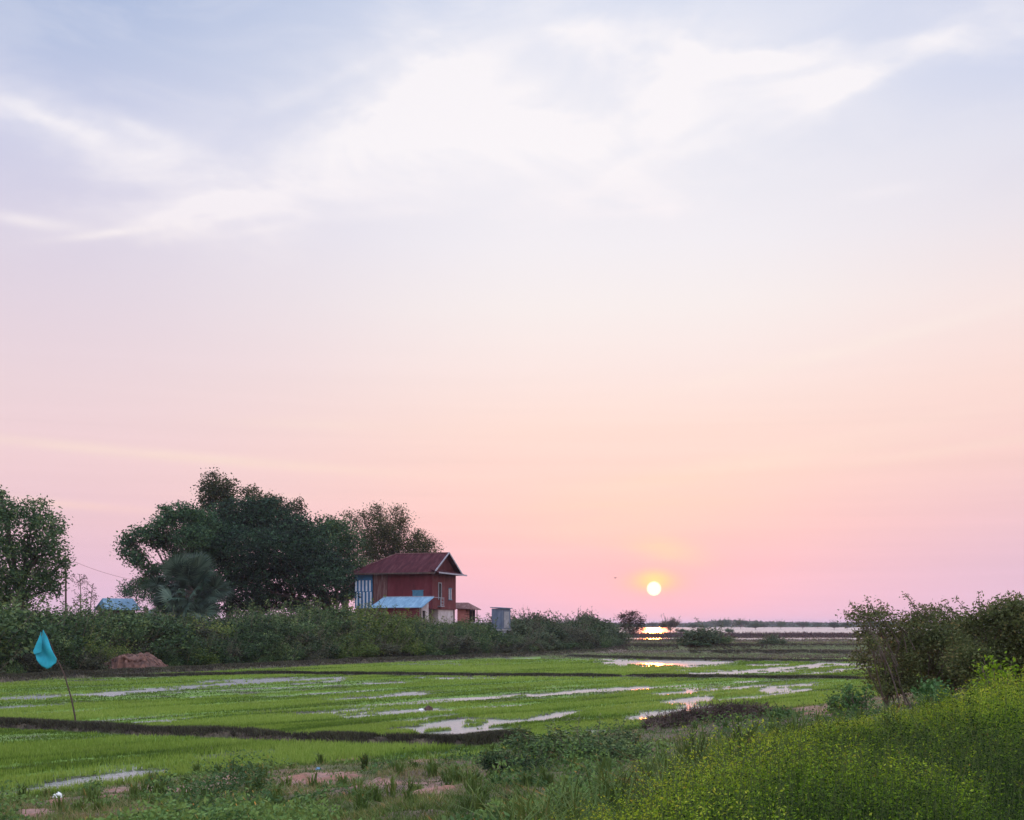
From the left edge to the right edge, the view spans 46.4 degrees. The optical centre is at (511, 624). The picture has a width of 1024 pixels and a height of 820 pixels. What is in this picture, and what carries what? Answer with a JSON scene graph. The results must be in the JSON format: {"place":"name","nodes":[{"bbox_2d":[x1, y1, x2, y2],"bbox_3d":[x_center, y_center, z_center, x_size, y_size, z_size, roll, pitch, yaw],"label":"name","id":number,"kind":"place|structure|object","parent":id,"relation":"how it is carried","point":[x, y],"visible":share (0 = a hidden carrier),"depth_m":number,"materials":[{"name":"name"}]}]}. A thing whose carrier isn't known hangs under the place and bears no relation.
{"place":"outdoors","nodes":[
{"label":"outdoors","id":0,"kind":"place"},
{"bbox_2d":[0,626,1010,819],"bbox_3d":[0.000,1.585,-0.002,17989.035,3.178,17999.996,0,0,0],"label":"ground","id":1,"kind":"structure","parent":0,"point":[297,777],"depth_m":39.61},
{"bbox_2d":[0,602,41,664],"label":"thicket bush","id":2,"kind":"object","parent":1,"relation":"on","point":[4,616],"visible":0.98,"depth_m":57.07,"materials":[{"name":"green plant"}]},
{"bbox_2d":[2,647,39,672],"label":"thicket bush","id":3,"kind":"object","parent":1,"relation":"on","point":[30,658],"visible":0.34,"depth_m":58.80,"materials":[{"name":"green plant"}]},
{"bbox_2d":[0,590,45,649],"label":"thicket bush","id":4,"kind":"object","parent":1,"relation":"on","point":[26,619],"visible":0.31,"depth_m":59.81,"materials":[{"name":"green plant"}]},
{"bbox_2d":[0,604,61,654],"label":"thicket bush","id":5,"kind":"object","parent":1,"relation":"on","point":[33,631],"visible":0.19,"depth_m":61.94,"materials":[{"name":"green plant"}]},
{"bbox_2d":[0,484,75,610],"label":"broadleaf tree","id":6,"kind":"object","parent":1,"relation":"on","point":[21,575],"visible":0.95,"depth_m":76.88,"materials":[{"name":"green plant"}]},
{"bbox_2d":[0,609,77,654],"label":"thicket bush","id":7,"kind":"object","parent":1,"relation":"on","point":[56,629],"visible":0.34,"depth_m":61.44,"materials":[{"name":"green plant"}]},
{"bbox_2d":[18,624,89,662],"bbox_3d":[-24.628,1.188,62.666,3.724,2.556,5.154,0,0,-37],"label":"thicket bush","id":8,"kind":"object","parent":1,"relation":"on","point":[67,647],"visible":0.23,"depth_m":61.80,"materials":[{"name":"green plant"}]},
{"bbox_2d":[33,630,75,720],"bbox_3d":[-11.279,1.427,29.561,1.062,2.610,0.175,0,0,-7],"label":"flag","id":9,"kind":"object","parent":1,"relation":"on","point":[46,658],"visible":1,"depth_m":29.52,"materials":[{"name":"teal fabric"}]},
{"bbox_2d":[16,592,110,627],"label":"thicket bush","id":10,"kind":"object","parent":1,"relation":"on","point":[47,611],"visible":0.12,"depth_m":67.32,"materials":[{"name":"green plant"}]},
{"bbox_2d":[40,644,96,671],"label":"thicket bush","id":11,"kind":"object","parent":1,"relation":"on","point":[64,661],"visible":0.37,"depth_m":61.87,"materials":[{"name":"green plant"}]},
{"bbox_2d":[26,602,112,654],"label":"thicket bush","id":12,"kind":"object","parent":1,"relation":"on","point":[77,633],"visible":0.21,"depth_m":65.93,"materials":[{"name":"green plant"}]},
{"bbox_2d":[52,626,112,657],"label":"thicket bush","id":13,"kind":"object","parent":1,"relation":"on","point":[90,646],"visible":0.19,"depth_m":64.96,"materials":[{"name":"green plant"}]},
{"bbox_2d":[58,644,120,669],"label":"thicket bush","id":14,"kind":"object","parent":1,"relation":"on","point":[90,662],"visible":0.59,"depth_m":62.71,"materials":[{"name":"green plant"}]},
{"bbox_2d":[67,645,116,669],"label":"thicket bush","id":15,"kind":"object","parent":1,"relation":"on","point":[101,663],"visible":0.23,"depth_m":63.79,"materials":[{"name":"green plant"}]},
{"bbox_2d":[20,597,166,637],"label":"thicket bush","id":16,"kind":"object","parent":1,"relation":"on","point":[142,621],"visible":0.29,"depth_m":69.10,"materials":[{"name":"green plant"}]},
{"bbox_2d":[77,771,109,794],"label":"broad leaved plant","id":17,"kind":"object","parent":1,"relation":"on","point":[93,786],"visible":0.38,"depth_m":16.48,"materials":[{"name":"green plant"}]},
{"bbox_2d":[75,624,125,659],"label":"thicket bush","id":18,"kind":"object","parent":1,"relation":"on","point":[98,640],"visible":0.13,"depth_m":66.20,"materials":[{"name":"green plant"}]},
{"bbox_2d":[69,611,157,653],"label":"thicket bush","id":19,"kind":"object","parent":1,"relation":"on","point":[137,634],"visible":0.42,"depth_m":68.20,"materials":[{"name":"green plant"}]},
{"bbox_2d":[90,636,141,661],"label":"thicket bush","id":20,"kind":"object","parent":1,"relation":"on","point":[122,650],"visible":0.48,"depth_m":65.81,"materials":[{"name":"green plant"}]},
{"bbox_2d":[94,598,139,614],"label":"blue roof hut","id":21,"kind":"object","parent":1,"relation":"on","point":[124,601],"visible":0.45,"depth_m":107.52,"materials":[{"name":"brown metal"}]},
{"bbox_2d":[94,629,159,657],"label":"thicket bush","id":22,"kind":"object","parent":1,"relation":"on","point":[137,651],"visible":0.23,"depth_m":68.16,"materials":[{"name":"green plant"}]},
{"bbox_2d":[95,652,167,669],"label":"earth bank","id":23,"kind":"structure","parent":1,"relation":"on","point":[141,660],"depth_m":64.41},
{"bbox_2d":[112,576,150,604],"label":"hazy tree","id":24,"kind":"object","parent":1,"relation":"on","point":[129,591],"visible":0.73,"depth_m":149.35,"materials":[{"name":"green plant"}]},
{"bbox_2d":[66,608,212,656],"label":"thicket bush","id":25,"kind":"object","parent":1,"relation":"on","point":[181,633],"visible":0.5,"depth_m":70.44,"materials":[{"name":"green plant"}]},
{"bbox_2d":[93,596,190,632],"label":"thicket bush","id":26,"kind":"object","parent":1,"relation":"on","point":[153,616],"visible":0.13,"depth_m":72.80,"materials":[{"name":"green plant"}]},
{"bbox_2d":[112,499,228,613],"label":"leaning tree","id":27,"kind":"object","parent":1,"relation":"on","point":[190,536],"visible":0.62,"depth_m":104.83,"materials":[{"name":"green plant"}]},
{"bbox_2d":[152,638,208,665],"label":"thicket bush","id":28,"kind":"object","parent":1,"relation":"on","point":[191,660],"visible":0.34,"depth_m":71.02,"materials":[{"name":"green plant"}]},
{"bbox_2d":[138,547,235,622],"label":"fan palm","id":29,"kind":"object","parent":1,"relation":"on","point":[194,571],"visible":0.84,"depth_m":92.75,"materials":[{"name":"green plant"}]},
{"bbox_2d":[164,624,228,658],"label":"thicket bush","id":30,"kind":"object","parent":1,"relation":"on","point":[201,643],"visible":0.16,"depth_m":73.73,"materials":[{"name":"green plant"}]},
{"bbox_2d":[159,619,234,646],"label":"thicket bush","id":31,"kind":"object","parent":1,"relation":"on","point":[203,631],"visible":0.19,"depth_m":76.09,"materials":[{"name":"green plant"}]},
{"bbox_2d":[175,641,221,665],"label":"thicket bush","id":32,"kind":"object","parent":1,"relation":"on","point":[214,658],"visible":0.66,"depth_m":72.38,"materials":[{"name":"green plant"}]},
{"bbox_2d":[170,613,237,639],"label":"thicket bush","id":33,"kind":"object","parent":1,"relation":"on","point":[221,630],"visible":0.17,"depth_m":77.85,"materials":[{"name":"green plant"}]},
{"bbox_2d":[190,467,246,619],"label":"drooping tree","id":34,"kind":"object","parent":1,"relation":"on","point":[213,491],"visible":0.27,"depth_m":123.14,"materials":[{"name":"green plant"}]},
{"bbox_2d":[196,635,244,663],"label":"thicket bush","id":35,"kind":"object","parent":1,"relation":"on","point":[223,657],"visible":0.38,"depth_m":73.80,"materials":[{"name":"green plant"}]},
{"bbox_2d":[204,625,282,660],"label":"thicket bush","id":36,"kind":"object","parent":1,"relation":"on","point":[260,638],"visible":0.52,"depth_m":77.22,"materials":[{"name":"green plant"}]},
{"bbox_2d":[192,605,300,641],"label":"thicket bush","id":37,"kind":"object","parent":1,"relation":"on","point":[260,626],"visible":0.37,"depth_m":80.30,"materials":[{"name":"green plant"}]},
{"bbox_2d":[207,598,286,625],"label":"thicket bush","id":38,"kind":"object","parent":1,"relation":"on","point":[249,615],"visible":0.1,"depth_m":84.39,"materials":[{"name":"green plant"}]},
{"bbox_2d":[236,645,276,662],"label":"thicket bush","id":39,"kind":"object","parent":1,"relation":"on","point":[260,658],"visible":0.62,"depth_m":76.73,"materials":[{"name":"green plant"}]},
{"bbox_2d":[227,621,292,651],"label":"thicket bush","id":40,"kind":"object","parent":1,"relation":"on","point":[273,639],"visible":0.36,"depth_m":79.12,"materials":[{"name":"green plant"}]},
{"bbox_2d":[237,483,291,609],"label":"olive leaved tree","id":41,"kind":"object","parent":1,"relation":"on","point":[249,492],"visible":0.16,"depth_m":126.56,"materials":[{"name":"green plant"}]},
{"bbox_2d":[221,608,316,643],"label":"thicket bush","id":42,"kind":"object","parent":1,"relation":"on","point":[295,624],"visible":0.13,"depth_m":83.35,"materials":[{"name":"green plant"}]},
{"bbox_2d":[184,494,360,619],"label":"spreading tree","id":43,"kind":"object","parent":1,"relation":"on","point":[263,565],"visible":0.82,"depth_m":109.30,"materials":[{"name":"green plant"}]},
{"bbox_2d":[269,637,303,661],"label":"thicket bush","id":44,"kind":"object","parent":1,"relation":"on","point":[283,656],"visible":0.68,"depth_m":79.09,"materials":[{"name":"green plant"}]},
{"bbox_2d":[255,627,334,654],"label":"thicket bush","id":45,"kind":"object","parent":1,"relation":"on","point":[314,647],"visible":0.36,"depth_m":83.07,"materials":[{"name":"green plant"}]},
{"bbox_2d":[281,637,313,660],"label":"thicket bush","id":46,"kind":"object","parent":1,"relation":"on","point":[299,654],"visible":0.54,"depth_m":80.72,"materials":[{"name":"green plant"}]},
{"bbox_2d":[264,602,343,645],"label":"thicket bush","id":47,"kind":"object","parent":1,"relation":"on","point":[331,628],"visible":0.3,"depth_m":86.69,"materials":[{"name":"green plant"}]},
{"bbox_2d":[290,628,336,653],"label":"thicket bush","id":48,"kind":"object","parent":1,"relation":"on","point":[302,635],"visible":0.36,"depth_m":83.69,"materials":[{"name":"green plant"}]},
{"bbox_2d":[296,641,340,659],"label":"thicket bush","id":49,"kind":"object","parent":1,"relation":"on","point":[316,655],"visible":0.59,"depth_m":81.51,"materials":[{"name":"green plant"}]},
{"bbox_2d":[265,595,374,628],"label":"thicket bush","id":50,"kind":"object","parent":1,"relation":"on","point":[334,612],"visible":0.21,"depth_m":91.60,"materials":[{"name":"green plant"}]},
{"bbox_2d":[278,605,379,646],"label":"thicket bush","id":51,"kind":"object","parent":1,"relation":"on","point":[342,626],"visible":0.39,"depth_m":88.28,"materials":[{"name":"green plant"}]},
{"bbox_2d":[39,643,628,671],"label":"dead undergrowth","id":52,"kind":"object","parent":1,"relation":"on","point":[405,655],"visible":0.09,"depth_m":89.84,"materials":[{"name":"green plant"}]},
{"bbox_2d":[309,510,374,609],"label":"rounded tree","id":53,"kind":"object","parent":1,"relation":"on","point":[346,537],"visible":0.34,"depth_m":121.05,"materials":[{"name":"green plant"}]},
{"bbox_2d":[306,594,386,631],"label":"thicket bush","id":54,"kind":"object","parent":1,"relation":"on","point":[348,607],"visible":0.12,"depth_m":93.35,"materials":[{"name":"green plant"}]},
{"bbox_2d":[314,618,391,648],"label":"thicket bush","id":55,"kind":"object","parent":1,"relation":"on","point":[342,632],"visible":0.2,"depth_m":88.62,"materials":[{"name":"green plant"}]},
{"bbox_2d":[331,624,379,647],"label":"thicket bush","id":56,"kind":"object","parent":1,"relation":"on","point":[361,638],"visible":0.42,"depth_m":87.26,"materials":[{"name":"green plant"}]},
{"bbox_2d":[342,638,384,656],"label":"thicket bush","id":57,"kind":"object","parent":1,"relation":"on","point":[359,651],"visible":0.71,"depth_m":85.31,"materials":[{"name":"green plant"}]},
{"bbox_2d":[346,604,416,641],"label":"thicket bush","id":58,"kind":"object","parent":1,"relation":"on","point":[372,626],"visible":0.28,"depth_m":91.77,"materials":[{"name":"green plant"}]},
{"bbox_2d":[358,634,405,656],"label":"thicket bush","id":59,"kind":"object","parent":1,"relation":"on","point":[388,651],"visible":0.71,"depth_m":88.09,"materials":[{"name":"green plant"}]},
{"bbox_2d":[361,605,415,628],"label":"thicket bush","id":60,"kind":"object","parent":1,"relation":"on","point":[395,618],"visible":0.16,"depth_m":96.82,"materials":[{"name":"green plant"}]},
{"bbox_2d":[336,501,442,563],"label":"sparse tree","id":61,"kind":"object","parent":1,"relation":"on","point":[382,537],"visible":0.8,"depth_m":137.65,"materials":[{"name":"green plant"}]},
{"bbox_2d":[365,623,414,644],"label":"thicket bush","id":62,"kind":"object","parent":1,"relation":"on","point":[394,636],"visible":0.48,"depth_m":90.76,"materials":[{"name":"green plant"}]},
{"bbox_2d":[333,552,466,624],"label":"red house","id":63,"kind":"structure","parent":1,"relation":"on","point":[434,574],"depth_m":119.91,"materials":[{"name":"brown wood"}]},
{"bbox_2d":[369,596,433,621],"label":"blue roof shed","id":64,"kind":"structure","parent":1,"relation":"on","point":[413,604],"depth_m":113.71,"materials":[{"name":"white paint"}]},
{"bbox_2d":[378,636,427,655],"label":"thicket bush","id":65,"kind":"object","parent":1,"relation":"on","point":[417,648],"visible":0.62,"depth_m":90.26,"materials":[{"name":"green plant"}]},
{"bbox_2d":[396,611,447,638],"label":"thicket bush","id":66,"kind":"object","parent":1,"relation":"on","point":[428,629],"visible":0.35,"depth_m":96.57,"materials":[{"name":"green plant"}]},
{"bbox_2d":[403,637,444,655],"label":"thicket bush","id":67,"kind":"object","parent":1,"relation":"on","point":[429,650],"visible":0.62,"depth_m":91.39,"materials":[{"name":"green plant"}]},
{"bbox_2d":[439,627,477,649],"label":"thicket bush","id":68,"kind":"object","parent":1,"relation":"on","point":[468,640],"visible":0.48,"depth_m":95.42,"materials":[{"name":"green plant"}]},
{"bbox_2d":[0,692,919,819],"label":"ground creepers","id":69,"kind":"object","parent":1,"relation":"on","point":[241,803],"visible":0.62,"depth_m":12.93,"materials":[{"name":"green plant"}]},
{"bbox_2d":[456,603,480,622],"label":"pink hut","id":70,"kind":"object","parent":1,"relation":"on","point":[464,610],"visible":0.77,"depth_m":126.08,"materials":[{"name":"brown wood"}]},
{"bbox_2d":[456,622,494,652],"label":"thicket bush","id":71,"kind":"object","parent":1,"relation":"on","point":[482,639],"visible":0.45,"depth_m":98.50,"materials":[{"name":"green plant"}]},
{"bbox_2d":[0,691,963,819],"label":"verge grass","id":72,"kind":"structure","parent":1,"relation":"on","point":[421,801],"depth_m":13.94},
{"bbox_2d":[451,615,512,646],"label":"thicket bush","id":73,"kind":"object","parent":1,"relation":"on","point":[501,637],"visible":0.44,"depth_m":103.82,"materials":[{"name":"green plant"}]},
{"bbox_2d":[0,639,981,745],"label":"bund grass","id":74,"kind":"structure","parent":1,"relation":"on","point":[485,736],"depth_m":57.93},
{"bbox_2d":[490,607,511,634],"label":"outhouse","id":75,"kind":"structure","parent":1,"relation":"on","point":[502,614],"depth_m":109.34,"materials":[{"name":"metal"}]},
{"bbox_2d":[477,612,544,638],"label":"thicket bush","id":76,"kind":"object","parent":1,"relation":"on","point":[524,627],"visible":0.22,"depth_m":110.48,"materials":[{"name":"green plant"}]},
{"bbox_2d":[0,675,1023,819],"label":"grass tussocks","id":77,"kind":"object","parent":1,"relation":"on","point":[570,803],"depth_m":12.38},
{"bbox_2d":[473,740,567,774],"bbox_3d":[0.060,1.712,15.042,0.915,0.596,1.360,0,0,-40],"label":"bush","id":78,"kind":"object","parent":1,"relation":"on","point":[489,759],"visible":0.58,"depth_m":14.94,"materials":[{"name":"green plant"}]},
{"bbox_2d":[531,623,558,648],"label":"thicket bush","id":79,"kind":"object","parent":1,"relation":"on","point":[543,637],"visible":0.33,"depth_m":111.95,"materials":[{"name":"green plant"}]},
{"bbox_2d":[534,618,572,640],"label":"thicket bush","id":80,"kind":"object","parent":1,"relation":"on","point":[562,631],"visible":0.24,"depth_m":119.90,"materials":[{"name":"green plant"}]},
{"bbox_2d":[213,619,905,626],"bbox_3d":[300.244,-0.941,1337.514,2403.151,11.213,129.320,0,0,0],"label":"woods","id":81,"kind":"object","parent":1,"relation":"on","point":[712,623],"visible":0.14,"depth_m":1293.28,"materials":[{"name":"green plant"}]},
{"bbox_2d":[497,710,633,761],"bbox_3d":[0.822,1.793,18.265,2.092,0.886,2.109,0,0,-3],"label":"bush","id":82,"kind":"object","parent":1,"relation":"on","point":[526,737],"visible":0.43,"depth_m":18.32,"materials":[{"name":"green plant"}]},
{"bbox_2d":[561,627,591,643],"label":"thicket bush","id":83,"kind":"object","parent":1,"relation":"on","point":[578,636],"visible":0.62,"depth_m":121.33,"materials":[{"name":"green plant"}]},
{"bbox_2d":[556,612,609,638],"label":"thicket bush","id":84,"kind":"object","parent":1,"relation":"on","point":[598,624],"visible":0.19,"depth_m":131.01,"materials":[{"name":"green plant"}]},
{"bbox_2d":[553,726,660,764],"bbox_3d":[1.310,1.817,17.517,1.456,0.755,2.015,0,0,-9],"label":"bush","id":85,"kind":"object","parent":1,"relation":"on","point":[613,750],"visible":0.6,"depth_m":17.07,"materials":[{"name":"green plant"}]},
{"bbox_2d":[565,718,659,757],"bbox_3d":[1.690,1.947,19.986,1.629,0.716,1.642,0,0,1],"label":"bush","id":86,"kind":"object","parent":1,"relation":"on","point":[626,734],"visible":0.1,"depth_m":20.03,"materials":[{"name":"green plant"}]},
{"bbox_2d":[604,623,636,642],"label":"thicket bush","id":87,"kind":"object","parent":1,"relation":"on","point":[622,634],"visible":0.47,"depth_m":137.28,"materials":[{"name":"green plant"}]},
{"bbox_2d":[614,610,649,643],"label":"reddish tree","id":88,"kind":"object","parent":1,"relation":"on","point":[634,623],"visible":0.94,"depth_m":151.41,"materials":[{"name":"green plant"}]},
{"bbox_2d":[663,617,740,643],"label":"flat bush","id":89,"kind":"object","parent":1,"relation":"on","point":[711,635],"visible":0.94,"depth_m":122.98,"materials":[{"name":"green plant"}]},
{"bbox_2d":[636,697,790,731],"bbox_3d":[5.196,2.167,29.615,5.264,0.818,2.184,0,0,-25],"label":"brush heap","id":90,"kind":"object","parent":1,"relation":"on","point":[679,718],"visible":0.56,"depth_m":29.02,"materials":[{"name":"brown plant"}]},
{"bbox_2d":[505,666,1023,819],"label":"tall weeds","id":91,"kind":"object","parent":1,"relation":"on","point":[873,786],"visible":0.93,"depth_m":6.75,"materials":[{"name":"green plant"}]},
{"bbox_2d":[753,629,788,643],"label":"flat bush","id":92,"kind":"object","parent":1,"relation":"on","point":[771,639],"visible":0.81,"depth_m":136.04,"materials":[{"name":"green plant"}]},
{"bbox_2d":[541,631,1017,658],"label":"marsh growth","id":93,"kind":"object","parent":1,"relation":"on","point":[751,635],"visible":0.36,"depth_m":123.76,"materials":[{"name":"green plant"}]},
{"bbox_2d":[761,705,800,718],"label":"broad leaved plant","id":94,"kind":"object","parent":1,"relation":"on","point":[780,710],"visible":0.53,"depth_m":26.93,"materials":[{"name":"green plant"}]},
{"bbox_2d":[820,688,854,715],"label":"broad leaved plant","id":95,"kind":"object","parent":1,"relation":"on","point":[831,701],"visible":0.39,"depth_m":25.97,"materials":[{"name":"green plant"}]},
{"bbox_2d":[834,683,874,715],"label":"broad leaved plant","id":96,"kind":"object","parent":1,"relation":"on","point":[853,699],"visible":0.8,"depth_m":23.97,"materials":[{"name":"green plant"}]},
{"bbox_2d":[835,595,931,708],"bbox_3d":[8.036,0.680,25.802,2.693,2.627,1.809,0,0,-36],"label":"thorny shrub","id":97,"kind":"object","parent":1,"relation":"on","point":[891,687],"visible":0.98,"depth_m":25.54,"materials":[{"name":"green plant"}]},
{"bbox_2d":[910,675,950,706],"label":"broad leaved plant","id":98,"kind":"object","parent":1,"relation":"on","point":[927,686],"visible":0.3,"depth_m":20.98,"materials":[{"name":"green plant"}]},
{"bbox_2d":[891,591,983,701],"bbox_3d":[9.508,0.578,26.672,2.359,2.670,2.942,0,0,14],"label":"thorny shrub","id":99,"kind":"object","parent":1,"relation":"on","point":[936,627],"visible":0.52,"depth_m":26.28,"materials":[{"name":"green plant"}]},
{"bbox_2d":[921,681,961,712],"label":"broad leaved plant","id":100,"kind":"object","parent":1,"relation":"on","point":[934,693],"visible":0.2,"depth_m":18.84,"materials":[{"name":"green plant"}]},
{"bbox_2d":[927,590,1023,688],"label":"thorny shrub","id":101,"kind":"object","parent":1,"relation":"on","point":[1002,622],"visible":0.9,"depth_m":23.45,"materials":[{"name":"green plant"}]},
{"bbox_2d":[971,647,1021,694],"bbox_3d":[7.301,0.870,18.003,0.731,1.074,0.787,0,0,21],"label":"broad leaved plant","id":102,"kind":"object","parent":1,"relation":"on","point":[985,668],"visible":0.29,"depth_m":18.00,"materials":[{"name":"green plant"}]},
{"bbox_2d":[0,627,1018,794],"bbox_3d":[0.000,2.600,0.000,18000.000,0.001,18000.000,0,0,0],"label":"water","id":103,"kind":"structure","parent":0,"point":[456,726],"depth_m":46.59,"materials":[{"name":"grey liquid"}]},
{"bbox_2d":[0,658,982,800],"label":"rice seedlings","id":104,"kind":"object","parent":103,"relation":"on","point":[14,751],"visible":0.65,"depth_m":36.41,"materials":[{"name":"plant"}]},
{"bbox_2d":[0,0,1023,622],"label":"sky","id":105,"kind":"structure","parent":0,"point":[711,309],"materials":[{"name":"pink"}]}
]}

